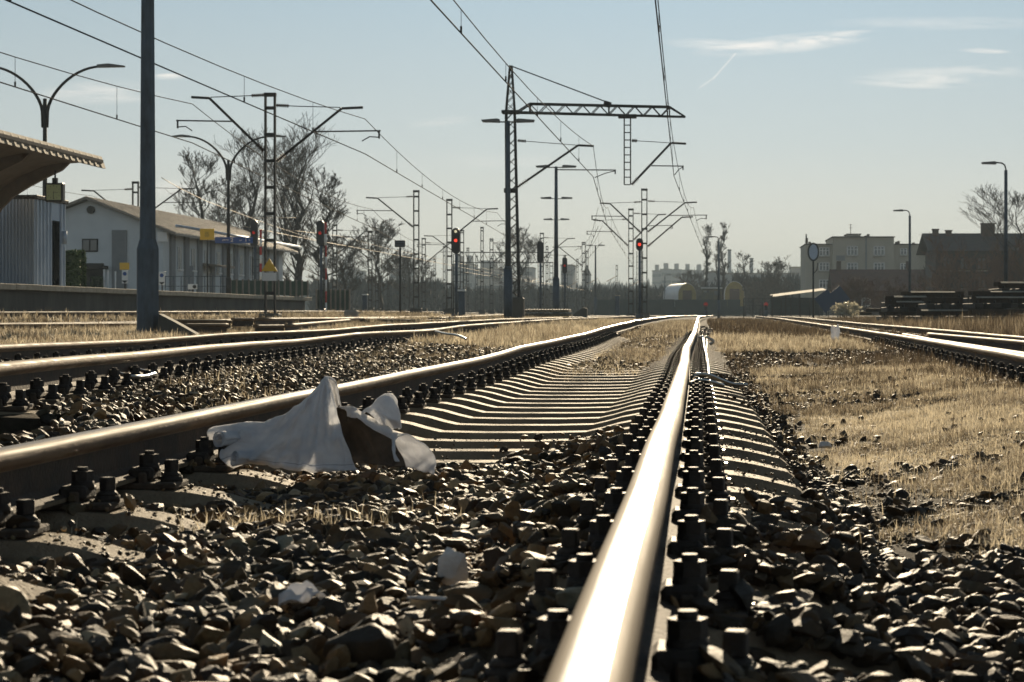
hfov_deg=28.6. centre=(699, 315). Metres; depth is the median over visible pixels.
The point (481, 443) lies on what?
concrete sleeper
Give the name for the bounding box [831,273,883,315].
bare bush
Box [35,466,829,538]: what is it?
concrete sleeper
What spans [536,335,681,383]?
dry grass
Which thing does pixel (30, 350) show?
rail
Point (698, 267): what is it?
panel block
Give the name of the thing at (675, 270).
panel block
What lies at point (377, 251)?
feeder wire
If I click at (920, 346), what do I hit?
concrete sleeper
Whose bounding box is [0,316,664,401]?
rail
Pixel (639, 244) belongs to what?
railway signal
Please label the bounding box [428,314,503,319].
old rail
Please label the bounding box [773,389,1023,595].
dry grass
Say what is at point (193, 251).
window
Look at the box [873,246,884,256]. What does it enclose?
window
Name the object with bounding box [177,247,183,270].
window
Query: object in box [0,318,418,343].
dry grass
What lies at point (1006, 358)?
rail
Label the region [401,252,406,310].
line mast
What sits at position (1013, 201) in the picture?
bare tree
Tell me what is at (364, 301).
trackside cabinet
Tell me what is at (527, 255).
bare tree
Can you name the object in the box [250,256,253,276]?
window
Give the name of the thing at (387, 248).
feeder wire
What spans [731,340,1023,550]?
seed stalks
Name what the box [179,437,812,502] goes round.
concrete sleeper
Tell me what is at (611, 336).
concrete sleeper
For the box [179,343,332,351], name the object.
concrete sleeper
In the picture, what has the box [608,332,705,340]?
concrete sleeper
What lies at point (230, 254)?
window
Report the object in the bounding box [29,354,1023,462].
trackside ballast
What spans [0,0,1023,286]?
sky
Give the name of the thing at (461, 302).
trackside cabinet
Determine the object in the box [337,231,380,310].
line mast
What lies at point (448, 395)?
concrete sleeper
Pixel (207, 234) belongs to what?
yellow sign
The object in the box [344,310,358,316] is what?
concrete block
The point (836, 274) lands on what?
house
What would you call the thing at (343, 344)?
concrete sleeper
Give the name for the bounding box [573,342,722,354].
concrete sleeper
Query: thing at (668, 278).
panel block
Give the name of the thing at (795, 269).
panel block
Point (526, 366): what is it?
concrete sleeper
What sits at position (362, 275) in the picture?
panel block
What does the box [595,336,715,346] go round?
concrete sleeper
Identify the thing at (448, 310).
line mast
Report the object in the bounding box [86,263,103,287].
gable door
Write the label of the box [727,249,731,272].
chimney
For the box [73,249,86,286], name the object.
clipped shrub
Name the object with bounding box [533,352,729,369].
concrete sleeper
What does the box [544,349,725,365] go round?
concrete sleeper
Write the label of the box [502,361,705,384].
concrete sleeper
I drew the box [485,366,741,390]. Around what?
concrete sleeper
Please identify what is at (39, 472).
rail
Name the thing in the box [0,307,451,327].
dry grass
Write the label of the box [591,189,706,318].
line mast
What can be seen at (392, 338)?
concrete sleeper
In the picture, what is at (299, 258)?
bare tree
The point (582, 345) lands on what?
concrete sleeper
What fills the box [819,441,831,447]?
stone
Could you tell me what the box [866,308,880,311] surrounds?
loose rail
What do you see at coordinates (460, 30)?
overhead wire
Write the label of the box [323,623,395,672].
stone
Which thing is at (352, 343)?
concrete sleeper
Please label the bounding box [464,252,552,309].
signal gantry
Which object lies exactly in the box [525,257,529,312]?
line mast
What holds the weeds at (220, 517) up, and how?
on the ground at (16, 422)
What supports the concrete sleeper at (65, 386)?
on the ground at (16, 422)
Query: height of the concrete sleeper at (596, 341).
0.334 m
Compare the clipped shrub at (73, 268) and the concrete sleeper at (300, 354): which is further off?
the clipped shrub at (73, 268)
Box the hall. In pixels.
[720,273,797,314]
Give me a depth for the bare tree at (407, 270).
239.56 m
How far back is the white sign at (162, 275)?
91.98 m
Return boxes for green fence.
[231,279,308,296]
[316,289,349,310]
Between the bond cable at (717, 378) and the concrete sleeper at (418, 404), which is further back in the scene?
the bond cable at (717, 378)
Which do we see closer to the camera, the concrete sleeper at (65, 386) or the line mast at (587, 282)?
the concrete sleeper at (65, 386)
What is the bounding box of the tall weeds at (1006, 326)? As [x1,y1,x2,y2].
[868,309,1023,335]
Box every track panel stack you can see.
[876,310,918,319]
[881,291,964,311]
[913,297,1012,320]
[963,281,1023,320]
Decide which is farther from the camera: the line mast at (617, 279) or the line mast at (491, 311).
the line mast at (617, 279)
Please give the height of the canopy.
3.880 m
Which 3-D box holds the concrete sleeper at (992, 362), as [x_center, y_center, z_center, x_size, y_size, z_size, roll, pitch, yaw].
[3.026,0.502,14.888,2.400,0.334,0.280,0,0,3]
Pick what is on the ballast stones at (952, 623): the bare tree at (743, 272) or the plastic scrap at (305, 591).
the plastic scrap at (305, 591)
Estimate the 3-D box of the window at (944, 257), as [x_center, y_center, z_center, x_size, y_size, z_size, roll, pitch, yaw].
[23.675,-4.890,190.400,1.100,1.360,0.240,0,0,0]
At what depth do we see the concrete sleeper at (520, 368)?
16.26 m
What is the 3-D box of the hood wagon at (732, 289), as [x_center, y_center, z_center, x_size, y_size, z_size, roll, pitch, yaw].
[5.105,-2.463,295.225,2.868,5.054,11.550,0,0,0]
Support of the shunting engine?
on the rail at (616, 630)
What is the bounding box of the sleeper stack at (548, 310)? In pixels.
[525,309,571,315]
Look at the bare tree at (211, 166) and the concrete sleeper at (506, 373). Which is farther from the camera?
the bare tree at (211, 166)
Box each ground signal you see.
[704,302,707,315]
[764,302,767,315]
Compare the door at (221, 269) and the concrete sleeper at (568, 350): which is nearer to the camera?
the concrete sleeper at (568, 350)
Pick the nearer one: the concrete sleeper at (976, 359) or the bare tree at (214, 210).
the concrete sleeper at (976, 359)
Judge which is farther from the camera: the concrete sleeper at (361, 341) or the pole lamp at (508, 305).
the pole lamp at (508, 305)
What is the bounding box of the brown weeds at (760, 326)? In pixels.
[704,314,1021,340]
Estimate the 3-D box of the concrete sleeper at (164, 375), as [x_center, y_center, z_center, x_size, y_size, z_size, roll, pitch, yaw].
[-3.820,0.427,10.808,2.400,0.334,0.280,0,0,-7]
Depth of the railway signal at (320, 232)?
93.04 m
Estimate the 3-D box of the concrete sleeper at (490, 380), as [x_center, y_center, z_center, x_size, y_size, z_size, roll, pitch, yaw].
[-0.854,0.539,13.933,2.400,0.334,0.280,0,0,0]
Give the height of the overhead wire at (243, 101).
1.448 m
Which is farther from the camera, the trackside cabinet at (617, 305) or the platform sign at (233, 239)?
the trackside cabinet at (617, 305)
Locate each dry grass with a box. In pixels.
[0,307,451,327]
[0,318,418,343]
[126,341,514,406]
[295,313,573,323]
[405,317,652,347]
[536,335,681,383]
[620,318,695,339]
[708,330,879,352]
[738,361,1023,420]
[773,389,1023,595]
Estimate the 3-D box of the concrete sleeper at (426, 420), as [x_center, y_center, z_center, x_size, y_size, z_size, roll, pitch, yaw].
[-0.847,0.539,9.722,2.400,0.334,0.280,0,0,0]
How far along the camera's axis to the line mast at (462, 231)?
171.96 m
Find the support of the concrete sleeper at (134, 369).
on the ground at (16, 422)
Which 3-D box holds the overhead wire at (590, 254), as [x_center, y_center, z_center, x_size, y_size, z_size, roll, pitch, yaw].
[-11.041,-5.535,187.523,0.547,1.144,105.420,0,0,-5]
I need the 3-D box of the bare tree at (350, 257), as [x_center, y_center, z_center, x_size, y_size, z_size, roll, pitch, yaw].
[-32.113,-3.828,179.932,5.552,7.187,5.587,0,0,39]
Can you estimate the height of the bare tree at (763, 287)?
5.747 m
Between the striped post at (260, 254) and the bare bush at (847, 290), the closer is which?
the striped post at (260, 254)
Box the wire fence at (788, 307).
[743,298,866,316]
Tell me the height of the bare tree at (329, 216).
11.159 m
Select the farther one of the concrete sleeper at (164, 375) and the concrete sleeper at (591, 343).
the concrete sleeper at (591, 343)
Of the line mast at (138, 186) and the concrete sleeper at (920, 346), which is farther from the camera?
the line mast at (138, 186)
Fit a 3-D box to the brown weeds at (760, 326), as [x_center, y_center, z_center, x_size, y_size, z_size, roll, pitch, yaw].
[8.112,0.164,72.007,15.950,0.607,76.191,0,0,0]
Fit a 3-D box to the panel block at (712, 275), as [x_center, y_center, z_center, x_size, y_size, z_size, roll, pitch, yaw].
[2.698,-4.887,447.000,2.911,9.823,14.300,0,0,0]
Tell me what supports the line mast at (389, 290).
on the ground at (16, 422)
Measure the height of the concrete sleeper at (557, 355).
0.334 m
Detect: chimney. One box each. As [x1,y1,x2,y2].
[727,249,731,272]
[749,258,753,272]
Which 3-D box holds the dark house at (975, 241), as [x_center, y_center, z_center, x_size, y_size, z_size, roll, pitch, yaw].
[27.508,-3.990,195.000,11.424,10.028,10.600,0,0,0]
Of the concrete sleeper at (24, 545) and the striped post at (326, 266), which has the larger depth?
the striped post at (326, 266)
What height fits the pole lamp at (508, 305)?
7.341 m
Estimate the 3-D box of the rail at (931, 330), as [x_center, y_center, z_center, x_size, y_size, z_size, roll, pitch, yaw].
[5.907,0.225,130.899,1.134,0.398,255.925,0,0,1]
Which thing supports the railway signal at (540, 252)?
on the ground at (16, 422)
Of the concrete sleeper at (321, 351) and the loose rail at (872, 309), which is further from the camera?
the loose rail at (872, 309)
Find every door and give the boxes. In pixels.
[52,221,59,285]
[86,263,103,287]
[190,266,193,291]
[221,269,222,292]
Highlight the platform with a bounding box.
[0,283,311,310]
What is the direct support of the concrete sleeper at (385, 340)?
on the ground at (16, 422)
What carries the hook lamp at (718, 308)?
on the ground at (16, 422)
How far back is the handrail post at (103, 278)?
95.97 m
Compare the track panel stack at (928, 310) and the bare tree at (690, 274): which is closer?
the track panel stack at (928, 310)
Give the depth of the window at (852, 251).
249.93 m
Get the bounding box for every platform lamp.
[0,63,125,195]
[173,134,285,293]
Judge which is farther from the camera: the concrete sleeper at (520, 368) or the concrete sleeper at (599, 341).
the concrete sleeper at (599, 341)
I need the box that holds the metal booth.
[0,195,68,285]
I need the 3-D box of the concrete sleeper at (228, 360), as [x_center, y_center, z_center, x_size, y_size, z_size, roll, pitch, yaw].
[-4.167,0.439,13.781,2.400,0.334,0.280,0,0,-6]
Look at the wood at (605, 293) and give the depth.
309.73 m
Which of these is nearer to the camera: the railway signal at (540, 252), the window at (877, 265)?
the railway signal at (540, 252)
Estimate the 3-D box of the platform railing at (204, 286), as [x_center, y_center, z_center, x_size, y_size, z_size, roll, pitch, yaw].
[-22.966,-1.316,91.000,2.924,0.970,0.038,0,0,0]
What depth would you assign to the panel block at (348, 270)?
701.75 m
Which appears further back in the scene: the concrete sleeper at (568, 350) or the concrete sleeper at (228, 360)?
the concrete sleeper at (568, 350)
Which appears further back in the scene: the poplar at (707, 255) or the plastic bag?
the poplar at (707, 255)
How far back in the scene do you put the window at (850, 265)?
249.93 m
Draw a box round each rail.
[0,311,498,317]
[0,316,452,329]
[0,316,614,361]
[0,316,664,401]
[0,316,698,514]
[1,311,58,311]
[18,316,430,322]
[174,319,232,328]
[182,323,228,332]
[231,318,254,325]
[253,325,285,331]
[254,317,397,324]
[283,319,351,330]
[363,318,445,322]
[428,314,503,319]
[545,316,714,681]
[755,316,1023,375]
[774,316,1023,339]
[859,311,871,314]
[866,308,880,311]
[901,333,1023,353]
[927,333,1023,351]
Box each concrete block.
[157,314,198,335]
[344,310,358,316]
[571,307,587,317]
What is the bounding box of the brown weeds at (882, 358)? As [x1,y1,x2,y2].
[714,331,1022,406]
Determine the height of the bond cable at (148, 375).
0.063 m
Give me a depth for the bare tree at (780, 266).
280.01 m
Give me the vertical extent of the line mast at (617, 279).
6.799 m
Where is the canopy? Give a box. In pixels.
[0,130,105,211]
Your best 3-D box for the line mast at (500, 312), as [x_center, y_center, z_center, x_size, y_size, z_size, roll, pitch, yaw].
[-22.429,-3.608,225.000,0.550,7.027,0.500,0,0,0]
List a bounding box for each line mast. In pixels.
[81,181,205,207]
[176,93,380,317]
[328,232,373,310]
[332,224,381,310]
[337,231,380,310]
[350,252,353,309]
[356,190,421,312]
[386,259,390,310]
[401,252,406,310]
[417,230,463,289]
[422,238,462,311]
[432,259,436,311]
[441,246,445,311]
[444,199,504,313]
[466,248,470,311]
[474,256,477,312]
[478,227,485,313]
[488,238,528,313]
[498,252,503,313]
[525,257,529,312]
[538,233,580,312]
[552,242,585,307]
[575,259,578,312]
[586,208,672,315]
[586,251,589,315]
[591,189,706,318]
[616,265,617,294]
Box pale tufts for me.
[764,364,1023,414]
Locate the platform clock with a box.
[45,170,64,201]
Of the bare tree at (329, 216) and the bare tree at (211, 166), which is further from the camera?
the bare tree at (211, 166)
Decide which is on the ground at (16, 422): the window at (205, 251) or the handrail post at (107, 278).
the handrail post at (107, 278)
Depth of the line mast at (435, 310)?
234.92 m
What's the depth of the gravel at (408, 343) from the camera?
16.70 m
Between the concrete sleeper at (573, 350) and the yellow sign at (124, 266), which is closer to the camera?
the concrete sleeper at (573, 350)
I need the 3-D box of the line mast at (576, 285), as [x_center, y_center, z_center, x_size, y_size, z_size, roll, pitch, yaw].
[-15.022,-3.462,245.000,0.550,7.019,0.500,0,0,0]
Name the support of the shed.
on the ground at (16, 422)
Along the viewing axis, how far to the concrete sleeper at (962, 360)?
16.71 m
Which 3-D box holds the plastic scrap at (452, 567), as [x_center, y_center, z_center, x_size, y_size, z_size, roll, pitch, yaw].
[-0.465,0.473,3.753,0.058,0.073,0.036,0,0,0]
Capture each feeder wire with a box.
[161,177,336,244]
[244,217,290,217]
[244,226,566,286]
[285,229,542,280]
[444,269,579,289]
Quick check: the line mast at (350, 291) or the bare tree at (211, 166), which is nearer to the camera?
the bare tree at (211, 166)
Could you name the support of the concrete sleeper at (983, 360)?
on the ground at (16, 422)
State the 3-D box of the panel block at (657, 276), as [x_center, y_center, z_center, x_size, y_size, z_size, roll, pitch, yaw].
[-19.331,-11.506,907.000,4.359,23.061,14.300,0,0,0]
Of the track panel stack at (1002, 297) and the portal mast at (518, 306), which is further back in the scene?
the portal mast at (518, 306)
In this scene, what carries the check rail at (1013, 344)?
on the ground at (16, 422)
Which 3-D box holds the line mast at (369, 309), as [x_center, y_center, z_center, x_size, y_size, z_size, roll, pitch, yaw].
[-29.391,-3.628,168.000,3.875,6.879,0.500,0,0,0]
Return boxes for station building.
[66,196,300,295]
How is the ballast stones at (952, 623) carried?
on the ground at (16, 422)
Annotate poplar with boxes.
[699,224,713,286]
[714,222,730,299]
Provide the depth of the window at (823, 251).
250.85 m
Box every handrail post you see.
[103,269,104,287]
[107,270,108,287]
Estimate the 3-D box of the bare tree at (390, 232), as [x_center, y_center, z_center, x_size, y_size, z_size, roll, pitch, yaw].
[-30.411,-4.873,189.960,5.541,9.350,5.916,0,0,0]
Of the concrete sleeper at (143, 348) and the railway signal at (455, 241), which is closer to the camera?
the concrete sleeper at (143, 348)
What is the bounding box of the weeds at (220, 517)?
[71,492,474,540]
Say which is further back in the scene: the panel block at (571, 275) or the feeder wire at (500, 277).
the panel block at (571, 275)
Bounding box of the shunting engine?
[701,287,721,315]
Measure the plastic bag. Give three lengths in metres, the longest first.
0.335 x 0.178 x 0.099 m
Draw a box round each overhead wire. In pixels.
[0,52,424,255]
[5,0,547,267]
[364,215,396,267]
[430,0,632,264]
[567,229,601,273]
[581,210,597,269]
[655,0,709,262]
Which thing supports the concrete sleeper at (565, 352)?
on the ground at (16, 422)
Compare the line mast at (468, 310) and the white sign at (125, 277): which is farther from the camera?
the line mast at (468, 310)
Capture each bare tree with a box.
[170,146,238,222]
[197,175,269,235]
[214,126,287,241]
[239,112,339,296]
[246,137,313,278]
[292,166,355,310]
[319,233,374,310]
[350,216,409,310]
[381,250,436,310]
[486,225,547,296]
[675,268,708,298]
[712,246,721,286]
[733,251,754,315]
[738,275,778,315]
[757,255,797,299]
[958,184,1023,280]
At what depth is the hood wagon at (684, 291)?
280.00 m
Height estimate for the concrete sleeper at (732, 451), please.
0.334 m
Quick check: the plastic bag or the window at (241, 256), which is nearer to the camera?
the plastic bag
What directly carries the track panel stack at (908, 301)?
on the ground at (16, 422)
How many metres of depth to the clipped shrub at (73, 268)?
65.81 m
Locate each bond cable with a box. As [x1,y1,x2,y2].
[108,369,156,378]
[435,330,466,339]
[688,378,724,386]
[690,372,747,385]
[698,335,714,345]
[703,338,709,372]
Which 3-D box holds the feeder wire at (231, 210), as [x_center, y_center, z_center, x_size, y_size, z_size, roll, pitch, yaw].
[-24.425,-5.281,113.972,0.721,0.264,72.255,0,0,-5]
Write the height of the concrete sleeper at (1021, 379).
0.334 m
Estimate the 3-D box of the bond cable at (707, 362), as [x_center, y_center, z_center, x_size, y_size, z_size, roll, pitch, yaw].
[0.056,0.344,19.400,0.028,0.109,13.200,0,0,0]
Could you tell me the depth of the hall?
480.00 m
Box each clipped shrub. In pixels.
[66,250,81,286]
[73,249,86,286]
[90,276,102,287]
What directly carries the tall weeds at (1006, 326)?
on the ground at (16, 422)
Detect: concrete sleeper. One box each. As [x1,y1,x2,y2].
[0,354,234,368]
[0,383,35,414]
[0,487,836,564]
[0,515,872,615]
[9,378,66,404]
[11,353,245,366]
[31,352,255,364]
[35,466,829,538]
[43,374,90,397]
[50,351,264,362]
[70,350,274,361]
[71,371,114,394]
[86,349,281,360]
[95,368,136,388]
[96,450,802,508]
[101,348,290,358]
[115,348,298,357]
[119,365,155,386]
[128,347,305,356]
[139,363,171,380]
[140,346,311,355]
[153,345,318,355]
[156,361,187,377]
[165,344,325,355]
[172,359,200,375]
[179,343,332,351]
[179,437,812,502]
[187,357,212,371]
[192,342,343,350]
[200,356,224,369]
[206,341,352,350]
[213,426,801,485]
[217,340,361,349]
[230,339,369,346]
[242,338,376,345]
[254,337,384,344]
[263,337,392,343]
[275,336,400,344]
[283,336,407,342]
[293,336,411,341]
[338,402,780,451]
[351,417,793,473]
[358,397,773,440]
[387,391,771,433]
[397,387,765,424]
[411,553,905,677]
[412,383,761,419]
[427,380,756,412]
[429,409,786,460]
[442,376,752,406]
[453,374,747,402]
[465,371,747,398]
[475,368,741,394]
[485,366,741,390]
[493,364,718,387]
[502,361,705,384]
[509,359,728,381]
[516,357,734,378]
[522,355,732,375]
[528,353,730,372]
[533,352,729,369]
[539,350,729,368]
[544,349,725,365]
[549,348,725,363]
[553,347,726,362]
[558,346,726,360]
[562,345,725,359]
[565,344,725,357]
[569,343,722,356]
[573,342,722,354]
[576,341,723,353]
[579,341,719,352]
[582,340,720,351]
[586,339,717,350]
[588,338,719,349]
[591,337,717,348]
[593,337,718,347]
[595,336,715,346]
[598,335,714,345]
[600,334,718,344]
[602,333,715,342]
[604,333,710,341]
[606,332,707,341]
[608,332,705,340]
[611,331,705,339]
[914,345,923,353]
[921,347,930,355]
[923,348,934,358]
[934,350,944,358]
[939,351,949,361]
[941,352,954,360]
[946,353,960,363]
[952,354,966,364]
[958,355,973,367]
[965,357,979,367]
[972,358,988,371]
[975,360,997,374]
[979,362,1006,377]
[990,364,1015,381]
[1004,366,1023,382]
[1009,372,1023,387]
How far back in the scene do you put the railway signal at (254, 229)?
89.91 m
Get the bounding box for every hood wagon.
[663,283,695,315]
[724,281,743,312]
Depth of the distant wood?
928.60 m
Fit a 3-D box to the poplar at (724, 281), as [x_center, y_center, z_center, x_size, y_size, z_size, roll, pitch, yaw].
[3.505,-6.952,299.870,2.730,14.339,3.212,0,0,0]
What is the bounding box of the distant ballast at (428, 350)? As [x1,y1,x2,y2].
[0,315,935,368]
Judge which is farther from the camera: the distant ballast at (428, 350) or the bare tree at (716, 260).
the bare tree at (716, 260)
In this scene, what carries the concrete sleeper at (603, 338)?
on the ground at (16, 422)
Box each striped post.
[260,229,261,278]
[325,222,326,310]
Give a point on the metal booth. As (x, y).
(33, 237)
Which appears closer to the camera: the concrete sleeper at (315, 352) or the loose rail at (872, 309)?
the concrete sleeper at (315, 352)
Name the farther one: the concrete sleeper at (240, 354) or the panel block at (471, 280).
the panel block at (471, 280)
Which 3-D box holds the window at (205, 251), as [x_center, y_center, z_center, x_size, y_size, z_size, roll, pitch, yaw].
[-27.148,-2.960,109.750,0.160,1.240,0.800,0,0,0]
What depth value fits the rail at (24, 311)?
50.29 m
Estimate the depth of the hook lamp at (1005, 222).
90.93 m
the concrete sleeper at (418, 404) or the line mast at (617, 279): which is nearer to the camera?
the concrete sleeper at (418, 404)
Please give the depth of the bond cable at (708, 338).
25.98 m
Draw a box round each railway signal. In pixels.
[250,220,259,280]
[316,220,325,310]
[451,228,460,315]
[537,241,543,312]
[562,257,567,312]
[636,238,643,319]
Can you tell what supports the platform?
on the ground at (16, 422)
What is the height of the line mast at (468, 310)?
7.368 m
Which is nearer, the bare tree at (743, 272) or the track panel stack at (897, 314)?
the track panel stack at (897, 314)
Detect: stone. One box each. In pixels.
[0,585,31,615]
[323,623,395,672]
[407,596,446,600]
[443,584,492,601]
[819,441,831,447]
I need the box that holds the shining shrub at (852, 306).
[830,301,862,317]
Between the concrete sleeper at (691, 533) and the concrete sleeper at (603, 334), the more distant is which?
the concrete sleeper at (603, 334)
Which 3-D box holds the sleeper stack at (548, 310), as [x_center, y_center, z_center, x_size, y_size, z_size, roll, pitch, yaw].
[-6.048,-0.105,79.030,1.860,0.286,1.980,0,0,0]
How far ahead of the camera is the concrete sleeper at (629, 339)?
33.75 m
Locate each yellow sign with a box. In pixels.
[120,263,128,288]
[200,229,213,292]
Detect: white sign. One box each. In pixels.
[122,270,127,288]
[159,272,165,290]
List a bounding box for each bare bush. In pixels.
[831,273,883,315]
[919,231,984,296]
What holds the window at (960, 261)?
in the dark house at (975, 241)
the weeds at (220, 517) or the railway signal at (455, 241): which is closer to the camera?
the weeds at (220, 517)
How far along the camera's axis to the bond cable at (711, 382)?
12.17 m
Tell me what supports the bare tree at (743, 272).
on the ground at (16, 422)
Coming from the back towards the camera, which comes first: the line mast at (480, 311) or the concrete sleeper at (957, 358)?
the line mast at (480, 311)
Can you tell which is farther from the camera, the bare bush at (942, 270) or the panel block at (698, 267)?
the panel block at (698, 267)
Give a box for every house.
[799,224,924,315]
[827,261,924,315]
[916,223,1023,296]
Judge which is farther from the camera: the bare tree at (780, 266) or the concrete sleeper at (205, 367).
the bare tree at (780, 266)
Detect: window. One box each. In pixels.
[82,239,97,251]
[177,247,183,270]
[191,249,196,271]
[204,250,209,272]
[216,252,221,273]
[230,254,233,274]
[239,255,244,275]
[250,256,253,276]
[262,258,263,277]
[818,262,829,271]
[819,247,829,255]
[819,280,827,287]
[846,246,858,256]
[847,262,857,268]
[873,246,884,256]
[874,262,884,268]
[899,248,907,256]
[900,263,905,268]
[942,257,951,270]
[959,257,969,270]
[977,257,986,270]
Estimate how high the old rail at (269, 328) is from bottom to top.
0.151 m
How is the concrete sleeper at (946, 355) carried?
on the ground at (16, 422)
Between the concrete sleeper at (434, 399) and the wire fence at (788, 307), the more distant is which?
the wire fence at (788, 307)
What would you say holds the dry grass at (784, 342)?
on the ground at (16, 422)
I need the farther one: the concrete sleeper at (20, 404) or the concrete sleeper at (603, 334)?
the concrete sleeper at (603, 334)
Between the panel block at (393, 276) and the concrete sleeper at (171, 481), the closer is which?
the concrete sleeper at (171, 481)
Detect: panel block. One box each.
[337,261,356,280]
[357,270,366,280]
[390,268,415,282]
[452,255,476,288]
[478,260,503,288]
[520,267,535,288]
[560,264,575,290]
[582,267,591,290]
[652,265,661,288]
[660,263,671,286]
[672,264,681,283]
[682,264,692,281]
[693,264,704,284]
[707,271,716,286]
[789,267,800,276]
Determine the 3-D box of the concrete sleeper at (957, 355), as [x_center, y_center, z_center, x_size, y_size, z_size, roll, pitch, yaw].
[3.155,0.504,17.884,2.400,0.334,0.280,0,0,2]
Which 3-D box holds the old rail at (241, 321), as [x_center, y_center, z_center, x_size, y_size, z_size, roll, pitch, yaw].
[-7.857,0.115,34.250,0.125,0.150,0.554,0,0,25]
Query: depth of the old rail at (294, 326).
35.22 m
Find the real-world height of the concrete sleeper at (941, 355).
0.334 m
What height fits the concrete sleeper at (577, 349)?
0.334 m
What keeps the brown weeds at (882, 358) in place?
on the ground at (16, 422)
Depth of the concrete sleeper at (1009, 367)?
13.71 m
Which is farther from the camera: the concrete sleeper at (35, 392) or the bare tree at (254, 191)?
the bare tree at (254, 191)
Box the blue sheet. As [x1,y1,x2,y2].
[814,286,849,312]
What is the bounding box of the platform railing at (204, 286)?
[165,276,226,292]
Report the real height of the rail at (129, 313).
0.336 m
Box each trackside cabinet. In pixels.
[362,294,367,310]
[458,290,465,315]
[615,295,619,315]
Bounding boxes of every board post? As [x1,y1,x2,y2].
[395,240,404,312]
[807,243,818,317]
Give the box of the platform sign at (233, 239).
[215,237,252,242]
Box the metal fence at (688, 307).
[597,299,739,315]
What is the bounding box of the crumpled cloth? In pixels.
[207,376,435,473]
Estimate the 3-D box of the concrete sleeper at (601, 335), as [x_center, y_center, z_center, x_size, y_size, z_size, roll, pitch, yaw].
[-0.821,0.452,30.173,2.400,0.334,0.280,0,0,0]
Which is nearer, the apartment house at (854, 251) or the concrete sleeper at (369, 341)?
the concrete sleeper at (369, 341)
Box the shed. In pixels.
[770,288,826,315]
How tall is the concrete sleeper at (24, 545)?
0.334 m
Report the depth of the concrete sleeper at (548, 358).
19.27 m
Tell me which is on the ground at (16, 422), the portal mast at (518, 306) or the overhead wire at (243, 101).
the portal mast at (518, 306)
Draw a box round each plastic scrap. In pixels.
[278,580,325,606]
[437,547,467,585]
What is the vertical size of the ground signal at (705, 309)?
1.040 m
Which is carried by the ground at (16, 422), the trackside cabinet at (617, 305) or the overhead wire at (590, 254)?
the trackside cabinet at (617, 305)
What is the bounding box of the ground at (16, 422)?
[0,310,1023,681]
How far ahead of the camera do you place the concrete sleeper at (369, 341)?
23.96 m
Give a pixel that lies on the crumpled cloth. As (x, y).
(317, 429)
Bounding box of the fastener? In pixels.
[485,609,766,681]
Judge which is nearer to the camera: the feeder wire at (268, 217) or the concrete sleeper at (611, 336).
the concrete sleeper at (611, 336)
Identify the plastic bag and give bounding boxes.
[830,324,839,338]
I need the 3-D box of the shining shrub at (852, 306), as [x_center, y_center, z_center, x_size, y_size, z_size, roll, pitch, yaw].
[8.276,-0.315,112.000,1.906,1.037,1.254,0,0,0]
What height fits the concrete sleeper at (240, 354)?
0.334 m
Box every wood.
[283,265,788,309]
[306,272,800,315]
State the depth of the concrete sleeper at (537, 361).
18.05 m
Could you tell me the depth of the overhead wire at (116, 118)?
62.99 m
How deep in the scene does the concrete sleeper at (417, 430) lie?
9.04 m
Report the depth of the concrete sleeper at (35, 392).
7.89 m
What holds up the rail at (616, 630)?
on the concrete sleeper at (490, 380)
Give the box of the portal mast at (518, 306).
[501,65,685,317]
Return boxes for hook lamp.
[664,274,671,315]
[706,236,719,317]
[893,209,910,290]
[981,161,1007,280]
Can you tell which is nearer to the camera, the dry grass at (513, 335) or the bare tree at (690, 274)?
the dry grass at (513, 335)
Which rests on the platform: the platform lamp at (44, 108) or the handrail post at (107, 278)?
the platform lamp at (44, 108)
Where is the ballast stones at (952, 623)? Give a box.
[0,399,1023,681]
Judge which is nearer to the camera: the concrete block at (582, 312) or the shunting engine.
the concrete block at (582, 312)
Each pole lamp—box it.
[128,0,160,333]
[482,118,534,318]
[536,165,575,312]
[540,197,572,198]
[586,245,604,315]
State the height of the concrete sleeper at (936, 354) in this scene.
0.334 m
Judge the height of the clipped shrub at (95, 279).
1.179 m
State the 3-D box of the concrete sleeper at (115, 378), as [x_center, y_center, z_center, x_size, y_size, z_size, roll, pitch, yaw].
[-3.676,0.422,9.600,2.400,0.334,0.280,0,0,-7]
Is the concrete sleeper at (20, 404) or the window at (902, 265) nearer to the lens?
the concrete sleeper at (20, 404)
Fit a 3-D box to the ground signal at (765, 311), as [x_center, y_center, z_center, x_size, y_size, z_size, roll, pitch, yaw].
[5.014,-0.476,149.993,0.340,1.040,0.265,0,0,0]
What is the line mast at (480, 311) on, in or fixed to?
on the ground at (16, 422)
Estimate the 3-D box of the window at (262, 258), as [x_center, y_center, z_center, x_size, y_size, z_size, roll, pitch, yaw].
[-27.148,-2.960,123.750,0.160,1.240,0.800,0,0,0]

